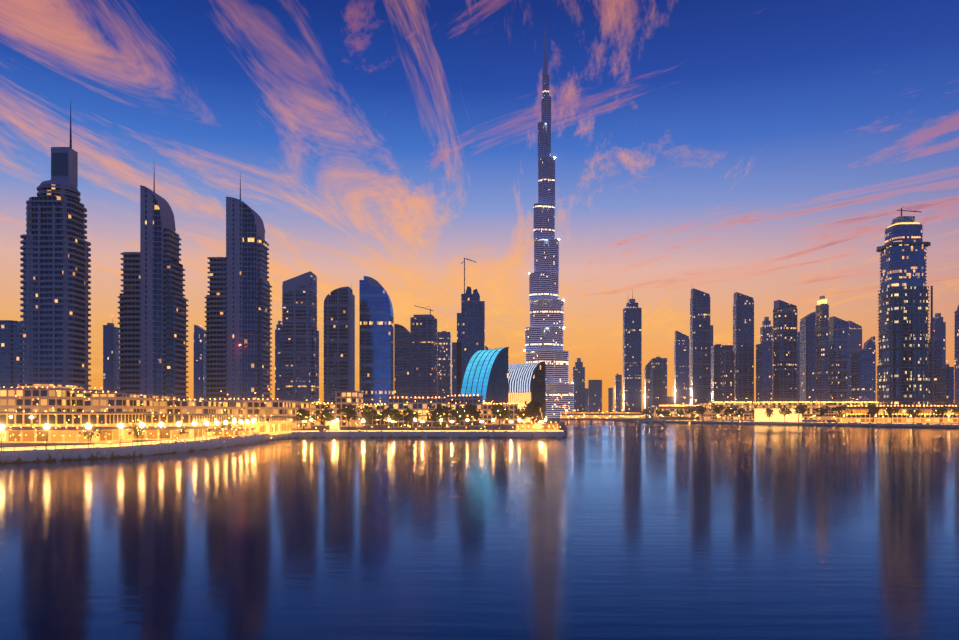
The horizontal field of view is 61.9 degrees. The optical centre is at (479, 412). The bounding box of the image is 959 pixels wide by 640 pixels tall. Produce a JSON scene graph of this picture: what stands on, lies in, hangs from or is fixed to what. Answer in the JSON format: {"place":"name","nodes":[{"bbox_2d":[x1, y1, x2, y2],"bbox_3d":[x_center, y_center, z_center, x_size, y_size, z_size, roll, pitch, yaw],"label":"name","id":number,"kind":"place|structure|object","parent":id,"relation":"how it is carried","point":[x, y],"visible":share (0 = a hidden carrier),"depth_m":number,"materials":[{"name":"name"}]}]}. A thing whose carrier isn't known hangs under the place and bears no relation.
{"place":"outdoors","nodes":[
{"label":"outdoors","id":0,"kind":"place"},
{"bbox_2d":[0,320,22,387],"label":"tower","id":1,"kind":"structure","parent":0,"point":[10,354],"depth_m":610.78,"materials":[{"name":"glass"}]},
{"bbox_2d":[20,103,90,388],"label":"tower","id":2,"kind":"structure","parent":0,"point":[55,276],"depth_m":461.15,"materials":[{"name":"concrete"}]},
{"bbox_2d":[103,316,118,390],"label":"tower","id":3,"kind":"structure","parent":0,"point":[110,357],"depth_m":897.03,"materials":[{"name":"concrete"}]},
{"bbox_2d":[118,173,187,399],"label":"tower","id":4,"kind":"structure","parent":0,"point":[153,326],"depth_m":513.03,"materials":[{"name":"concrete"}]},
{"bbox_2d":[194,325,205,399],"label":"tower","id":5,"kind":"structure","parent":0,"point":[199,362],"depth_m":995.91,"materials":[{"name":"glass"}]},
{"bbox_2d":[205,179,271,399],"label":"tower","id":6,"kind":"structure","parent":0,"point":[238,305],"depth_m":561.73,"materials":[{"name":"glass"}]},
{"bbox_2d":[275,321,281,398],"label":"tower","id":7,"kind":"structure","parent":0,"point":[277,361],"depth_m":1094.88,"materials":[{"name":"concrete"}]},
{"bbox_2d":[280,271,318,402],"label":"tower","id":8,"kind":"structure","parent":0,"point":[299,349],"depth_m":710.27,"materials":[{"name":"glass"}]},
{"bbox_2d":[323,287,354,402],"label":"tower","id":9,"kind":"structure","parent":0,"point":[339,339],"depth_m":770.92,"materials":[{"name":"concrete"}]},
{"bbox_2d":[359,276,393,404],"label":"tower","id":10,"kind":"structure","parent":0,"point":[376,350],"depth_m":829.54,"materials":[{"name":"glass"}]},
{"bbox_2d":[394,324,410,397],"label":"tower","id":11,"kind":"structure","parent":0,"point":[402,362],"depth_m":938.30,"materials":[{"name":"concrete"}]},
{"bbox_2d":[410,305,437,397],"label":"tower","id":12,"kind":"structure","parent":0,"point":[424,342],"depth_m":937.17,"materials":[{"name":"concrete"}]},
{"bbox_2d":[437,331,450,397],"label":"tower","id":13,"kind":"structure","parent":0,"point":[444,364],"depth_m":1492.05,"materials":[{"name":"glass"}]},
{"bbox_2d":[452,258,484,395],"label":"tower","id":14,"kind":"structure","parent":0,"point":[468,344],"depth_m":1035.36,"materials":[{"name":"concrete"}]},
{"bbox_2d":[0,420,958,639],"bbox_3d":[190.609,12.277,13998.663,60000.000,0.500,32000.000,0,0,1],"label":"water","id":15,"kind":"structure","parent":0,"point":[599,530],"depth_m":76.57,"materials":[{"name":"blue liquid"}]},
{"bbox_2d":[560,416,671,423],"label":"bridge","id":16,"kind":"structure","parent":15,"relation":"in","point":[627,421],"depth_m":892.49,"materials":[{"name":"concrete"}]},
{"bbox_2d":[0,417,958,462],"bbox_3d":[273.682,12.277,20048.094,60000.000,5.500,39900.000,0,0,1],"label":"ground","id":17,"kind":"structure","parent":0,"point":[513,427],"depth_m":490.10,"materials":[{"name":"beige concrete"}]},
{"bbox_2d":[0,388,125,411],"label":"podium","id":18,"kind":"object","parent":17,"relation":"on","point":[52,399],"visible":0.47,"depth_m":332.61,"materials":[{"name":"concrete"}]},
{"bbox_2d":[16,383,84,388],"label":"building","id":19,"kind":"structure","parent":18,"relation":"on","point":[44,385],"depth_m":352.78,"materials":[{"name":"concrete"}]},
{"bbox_2d":[0,427,132,444],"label":"shops","id":20,"kind":"structure","parent":17,"relation":"on","point":[27,436],"depth_m":237.81,"materials":[{"name":"beige stone"}]},
{"bbox_2d":[0,412,156,426],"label":"terrace","id":21,"kind":"structure","parent":17,"relation":"on","point":[60,419],"depth_m":270.02,"materials":[{"name":"beige stone"}]},
{"bbox_2d":[71,393,177,411],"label":"podium","id":22,"kind":"object","parent":17,"relation":"on","point":[116,402],"visible":0.39,"depth_m":342.34,"materials":[{"name":"concrete"}]},
{"bbox_2d":[132,426,208,441],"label":"shops","id":23,"kind":"structure","parent":17,"relation":"on","point":[168,432],"depth_m":263.50,"materials":[{"name":"beige stone"}]},
{"bbox_2d":[144,414,228,428],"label":"terrace","id":24,"kind":"structure","parent":17,"relation":"on","point":[174,419],"depth_m":299.66,"materials":[{"name":"beige stone"}]},
{"bbox_2d":[153,400,243,415],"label":"podium","id":25,"kind":"object","parent":17,"relation":"on","point":[233,408],"visible":0.29,"depth_m":374.02,"materials":[{"name":"concrete"}]},
{"bbox_2d":[207,428,254,437],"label":"glass pavilion","id":26,"kind":"structure","parent":17,"relation":"on","point":[233,431],"depth_m":301.38,"materials":[{"name":"yellow glass"}]},
{"bbox_2d":[207,399,311,429],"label":"podium","id":27,"kind":"object","parent":17,"relation":"on","point":[274,407],"visible":0.46,"depth_m":426.69,"materials":[{"name":"concrete"}]},
{"bbox_2d":[227,416,292,434],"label":"pavilion","id":28,"kind":"structure","parent":17,"relation":"on","point":[282,424],"depth_m":341.42,"materials":[{"name":"beige stone"}]},
{"bbox_2d":[311,403,334,426],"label":"block","id":29,"kind":"structure","parent":17,"relation":"on","point":[314,407],"depth_m":561.53,"materials":[{"name":"concrete"}]},
{"bbox_2d":[329,421,339,429],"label":"kiosk","id":30,"kind":"object","parent":17,"relation":"on","point":[333,425],"visible":0.63,"depth_m":429.07,"materials":[{"name":"yellow"}]},
{"bbox_2d":[335,391,363,427],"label":"block","id":31,"kind":"structure","parent":17,"relation":"on","point":[349,398],"depth_m":521.24,"materials":[{"name":"concrete"}]},
{"bbox_2d":[363,405,388,425],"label":"block","id":32,"kind":"structure","parent":17,"relation":"on","point":[379,422],"depth_m":601.05,"materials":[{"name":"beige glass"}]},
{"bbox_2d":[388,398,450,427],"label":"block","id":33,"kind":"structure","parent":17,"relation":"on","point":[421,405],"depth_m":500.52,"materials":[{"name":"beige glass"}]},
{"bbox_2d":[446,396,482,426],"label":"block","id":34,"kind":"structure","parent":17,"relation":"on","point":[475,401],"depth_m":560.12,"materials":[{"name":"beige glass"}]},
{"bbox_2d":[0,415,949,450],"bbox_3d":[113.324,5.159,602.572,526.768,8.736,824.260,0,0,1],"label":"street lamps","id":35,"kind":"object","parent":17,"relation":"on","point":[87,426],"visible":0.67,"depth_m":274.18,"materials":[{"name":"yellow metal"}]},
{"bbox_2d":[0,420,956,453],"bbox_3d":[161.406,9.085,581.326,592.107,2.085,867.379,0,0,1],"label":"promenade","id":36,"kind":"structure","parent":17,"relation":"on","point":[55,448],"depth_m":265.76,"materials":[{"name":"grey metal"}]},
{"bbox_2d":[0,420,958,461],"bbox_3d":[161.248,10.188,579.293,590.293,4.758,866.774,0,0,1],"label":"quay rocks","id":37,"kind":"object","parent":17,"relation":"on","point":[42,455],"visible":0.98,"depth_m":317.14,"materials":[{"name":"stone"}]},
{"bbox_2d":[0,401,958,444],"bbox_3d":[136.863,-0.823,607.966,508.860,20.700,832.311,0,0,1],"label":"trees","id":38,"kind":"object","parent":17,"relation":"on","point":[499,410],"visible":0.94,"depth_m":444.72,"materials":[{"name":"green plant"}]},
{"bbox_2d":[4,386,956,444],"bbox_3d":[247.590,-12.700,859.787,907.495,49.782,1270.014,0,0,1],"label":"festoon and city lamps","id":39,"kind":"object","parent":17,"relation":"on","point":[467,415],"visible":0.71,"depth_m":488.80,"materials":[{"name":"yellow"}]},
{"bbox_2d":[460,347,508,403],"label":"curved building","id":40,"kind":"structure","parent":17,"relation":"on","point":[485,375],"depth_m":815.00,"materials":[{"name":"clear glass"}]},
{"bbox_2d":[483,404,517,424],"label":"block","id":41,"kind":"structure","parent":17,"relation":"on","point":[488,416],"depth_m":619.76,"materials":[{"name":"concrete"}]},
{"bbox_2d":[508,361,545,421],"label":"curved building","id":42,"kind":"structure","parent":17,"relation":"on","point":[527,382],"depth_m":831.81,"materials":[{"name":"white glass"}]},
{"bbox_2d":[515,423,559,429],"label":"pavilion","id":43,"kind":"structure","parent":17,"relation":"on","point":[536,426],"depth_m":419.56,"materials":[{"name":"yellow glass"}]},
{"bbox_2d":[525,19,573,417],"bbox_3d":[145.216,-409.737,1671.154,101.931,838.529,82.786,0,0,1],"label":"skyscraper","id":44,"kind":"structure","parent":17,"relation":"on","point":[544,336],"depth_m":1653.78,"materials":[{"name":"silver metal"}]},
{"bbox_2d":[560,412,644,417],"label":"bridge","id":45,"kind":"structure","parent":17,"relation":"on","point":[602,415],"depth_m":1377.20,"materials":[{"name":"beige stone"}]},
{"bbox_2d":[623,288,641,411],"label":"tower","id":46,"kind":"structure","parent":17,"relation":"on","point":[632,356],"depth_m":1386.47,"materials":[{"name":"concrete"}]},
{"bbox_2d":[654,406,699,419],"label":"block","id":47,"kind":"structure","parent":17,"relation":"on","point":[672,410],"depth_m":1146.20,"materials":[{"name":"beige glass"}]},
{"bbox_2d":[754,408,801,421],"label":"pavilion","id":48,"kind":"structure","parent":17,"relation":"on","point":[777,416],"depth_m":825.82,"materials":[{"name":"yellow"}]},
{"bbox_2d":[700,402,954,419],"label":"podium","id":49,"kind":"object","parent":17,"relation":"on","point":[711,414],"visible":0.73,"depth_m":1034.84,"materials":[{"name":"concrete"}]},
{"bbox_2d":[850,349,872,401],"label":"tower","id":50,"kind":"structure","parent":17,"relation":"on","point":[861,375],"depth_m":1078.98,"materials":[{"name":"glass"}]},
{"bbox_2d":[836,406,958,422],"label":"cafes","id":51,"kind":"structure","parent":17,"relation":"on","point":[862,411],"depth_m":734.72,"materials":[{"name":"beige stone"}]},
{"bbox_2d":[936,361,954,405],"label":"tower","id":52,"kind":"structure","parent":17,"relation":"on","point":[945,385],"depth_m":885.22,"materials":[{"name":"glass"}]},
{"bbox_2d":[954,305,958,405],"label":"tower","id":53,"kind":"structure","parent":17,"relation":"on","point":[956,351],"depth_m":805.53,"materials":[{"name":"concrete"}]},
{"bbox_2d":[0,0,958,411],"label":"sky","id":54,"kind":"structure","parent":0,"point":[766,151],"materials":[{"name":"blue"}]},
{"bbox_2d":[573,358,584,411],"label":"tower","id":55,"kind":"structure","parent":0,"point":[579,384],"depth_m":2187.44,"materials":[{"name":"concrete"}]},
{"bbox_2d":[585,388,587,411],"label":"building","id":56,"kind":"structure","parent":0,"point":[586,399],"depth_m":2684.56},
{"bbox_2d":[588,380,601,411],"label":"building","id":57,"kind":"structure","parent":0,"point":[594,395],"depth_m":2580.05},
{"bbox_2d":[608,388,612,411],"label":"tower","id":58,"kind":"structure","parent":0,"point":[610,399],"depth_m":2788.98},
{"bbox_2d":[615,374,621,411],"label":"tower","id":59,"kind":"structure","parent":0,"point":[618,392],"depth_m":2285.75,"materials":[{"name":"concrete"}]},
{"bbox_2d":[644,360,650,416],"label":"tower","id":60,"kind":"structure","parent":0,"point":[647,388],"depth_m":1985.41,"materials":[{"name":"concrete"}]},
{"bbox_2d":[651,354,666,416],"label":"tower","id":61,"kind":"structure","parent":0,"point":[658,381],"depth_m":1685.93,"materials":[{"name":"concrete"}]},
{"bbox_2d":[667,396,673,405],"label":"building","id":62,"kind":"structure","parent":0,"point":[670,400],"depth_m":2272.65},
{"bbox_2d":[674,331,689,405],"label":"tower","id":63,"kind":"structure","parent":0,"point":[681,366],"depth_m":1784.96,"materials":[{"name":"glass"}]},
{"bbox_2d":[690,288,710,405],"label":"tower","id":64,"kind":"structure","parent":0,"point":[700,338],"depth_m":1285.20,"materials":[{"name":"concrete"}]},
{"bbox_2d":[710,325,712,401],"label":"tower","id":65,"kind":"structure","parent":0,"point":[711,336],"depth_m":1883.66,"materials":[{"name":"glass"}]},
{"bbox_2d":[711,344,732,401],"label":"tower","id":66,"kind":"structure","parent":0,"point":[717,350],"depth_m":1334.65,"materials":[{"name":"concrete"}]},
{"bbox_2d":[720,351,734,401],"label":"tower","id":67,"kind":"structure","parent":0,"point":[727,366],"depth_m":1232.82,"materials":[{"name":"concrete"}]},
{"bbox_2d":[733,292,753,401],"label":"tower","id":68,"kind":"structure","parent":0,"point":[743,327],"depth_m":1234.47,"materials":[{"name":"concrete"}]},
{"bbox_2d":[755,340,772,401],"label":"tower","id":69,"kind":"structure","parent":0,"point":[764,368],"depth_m":1180.29,"materials":[{"name":"concrete"}]},
{"bbox_2d":[760,317,772,401],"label":"tower","id":70,"kind":"structure","parent":0,"point":[766,330],"depth_m":1682.82,"materials":[{"name":"glass"}]},
{"bbox_2d":[773,300,797,401],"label":"tower","id":71,"kind":"structure","parent":0,"point":[785,344],"depth_m":1184.26,"materials":[{"name":"glass"}]},
{"bbox_2d":[797,332,799,401],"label":"tower","id":72,"kind":"structure","parent":0,"point":[798,367],"depth_m":1781.41,"materials":[{"name":"concrete"}]},
{"bbox_2d":[799,311,815,401],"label":"tower","id":73,"kind":"structure","parent":0,"point":[807,359],"depth_m":1229.20,"materials":[{"name":"concrete"}]},
{"bbox_2d":[815,296,828,401],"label":"tower","id":74,"kind":"structure","parent":0,"point":[822,348],"depth_m":1131.88,"materials":[{"name":"glass"}]},
{"bbox_2d":[829,316,849,401],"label":"tower","id":75,"kind":"structure","parent":0,"point":[839,356],"depth_m":1133.07,"materials":[{"name":"concrete"}]},
{"bbox_2d":[847,320,861,401],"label":"tower","id":76,"kind":"structure","parent":0,"point":[855,337],"depth_m":1879.12,"materials":[{"name":"glass"}]},
{"bbox_2d":[863,336,875,401],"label":"tower","id":77,"kind":"structure","parent":0,"point":[869,345],"depth_m":1481.12,"materials":[{"name":"glass"}]},
{"bbox_2d":[877,365,878,401],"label":"tower","id":78,"kind":"structure","parent":0,"point":[877,384],"depth_m":1395.51,"materials":[{"name":"glass"}]},
{"bbox_2d":[876,207,932,405],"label":"tower","id":79,"kind":"structure","parent":0,"point":[903,317],"depth_m":875.08,"materials":[{"name":"dark blue glass"},{"name":"dark metal"},{"name":"concrete"}]},
{"bbox_2d":[928,337,943,405],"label":"tower","id":80,"kind":"structure","parent":0,"point":[938,359],"depth_m":932.95,"materials":[{"name":"glass"}]},
{"bbox_2d":[930,313,945,364],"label":"tower","id":81,"kind":"structure","parent":0,"point":[939,328],"depth_m":1380.24,"materials":[{"name":"concrete"}]}
]}

